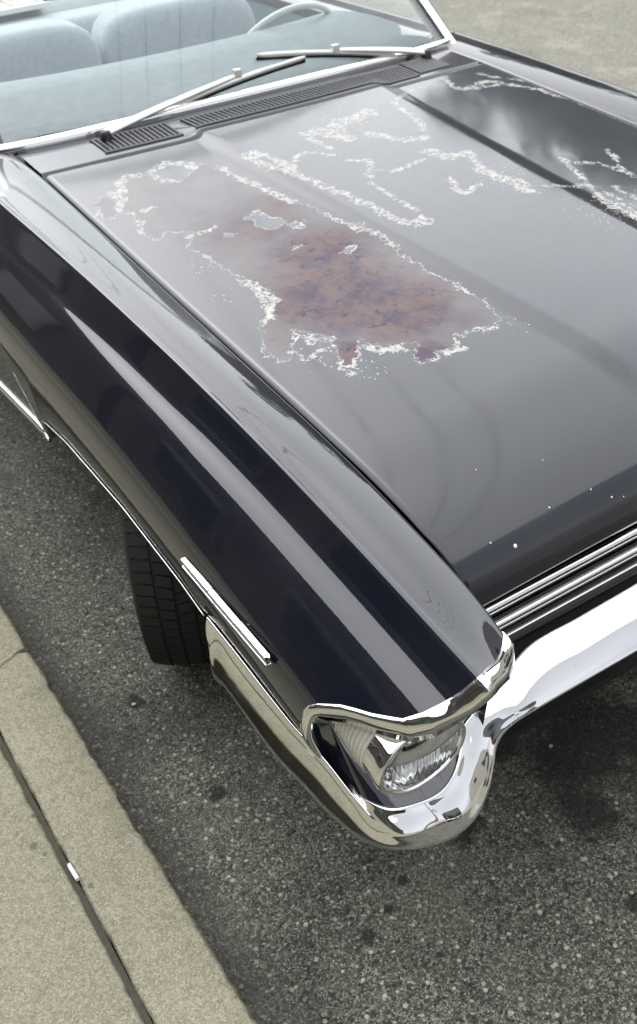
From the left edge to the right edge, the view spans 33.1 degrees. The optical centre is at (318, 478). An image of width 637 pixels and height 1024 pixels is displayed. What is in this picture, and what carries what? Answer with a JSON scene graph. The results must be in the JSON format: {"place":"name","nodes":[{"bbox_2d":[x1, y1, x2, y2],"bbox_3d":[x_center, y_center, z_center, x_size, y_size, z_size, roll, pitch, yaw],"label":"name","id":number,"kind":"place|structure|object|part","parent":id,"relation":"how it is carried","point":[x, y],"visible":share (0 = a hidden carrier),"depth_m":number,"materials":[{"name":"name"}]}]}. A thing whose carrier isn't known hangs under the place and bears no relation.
{"place":"outdoors","nodes":[
{"label":"outdoors","id":0,"kind":"place"},
{"bbox_2d":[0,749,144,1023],"bbox_3d":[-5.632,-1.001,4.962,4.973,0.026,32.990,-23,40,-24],"label":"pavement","id":1,"kind":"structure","parent":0,"point":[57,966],"depth_m":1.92,"materials":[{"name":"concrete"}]},
{"bbox_2d":[0,736,152,1023],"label":"pavement bed","id":2,"kind":"object","parent":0,"point":[130,989],"depth_m":2.01,"materials":[{"name":"grey concrete"}]},
{"bbox_2d":[67,863,79,880],"bbox_3d":[-0.466,0.747,2.035,0.009,0.009,0.041,-26,41,-27],"label":"cigarette butt","id":3,"kind":"object","parent":2,"relation":"on","point":[73,872],"visible":1,"depth_m":2.03,"materials":[{"name":"white paper"}]},
{"bbox_2d":[0,392,636,1023],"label":"parking lane","id":4,"kind":"structure","parent":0,"point":[300,904],"depth_m":2.19,"materials":[{"name":"grey asphalt"}]},
{"bbox_2d":[0,603,258,1023],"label":"kerb","id":5,"kind":"structure","parent":4,"relation":"on","point":[167,957],"depth_m":2.05,"materials":[{"name":"concrete"}]},
{"bbox_2d":[0,0,636,849],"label":"convertible car","id":6,"kind":"object","parent":4,"relation":"on","point":[318,344],"visible":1,"depth_m":2.09,"materials":[{"name":"blue paint"}]},
{"bbox_2d":[0,0,50,15],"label":"slatted panel","id":7,"kind":"object","parent":6,"relation":"on","point":[8,7],"visible":1,"depth_m":4.41,"materials":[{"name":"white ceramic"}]},
{"bbox_3d":[0.112,-1.559,4.218,0.295,0.625,1.324,-23,40,-24],"label":"door","id":8,"kind":"part","parent":6,"relation":"part of","materials":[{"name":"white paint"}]},
{"bbox_2d":[508,1010,513,1015],"bbox_3d":[0.340,0.944,1.891,0.012,0.008,0.011,-11,37,-10],"label":"pebble","id":9,"kind":"object","parent":4,"relation":"on","point":[510,1012],"visible":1,"depth_m":1.89,"materials":[{"name":"stone"}]},
{"bbox_2d":[345,0,636,91],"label":"road","id":10,"kind":"structure","parent":0,"point":[597,39],"depth_m":7.31,"materials":[{"name":"concrete"}]}
]}

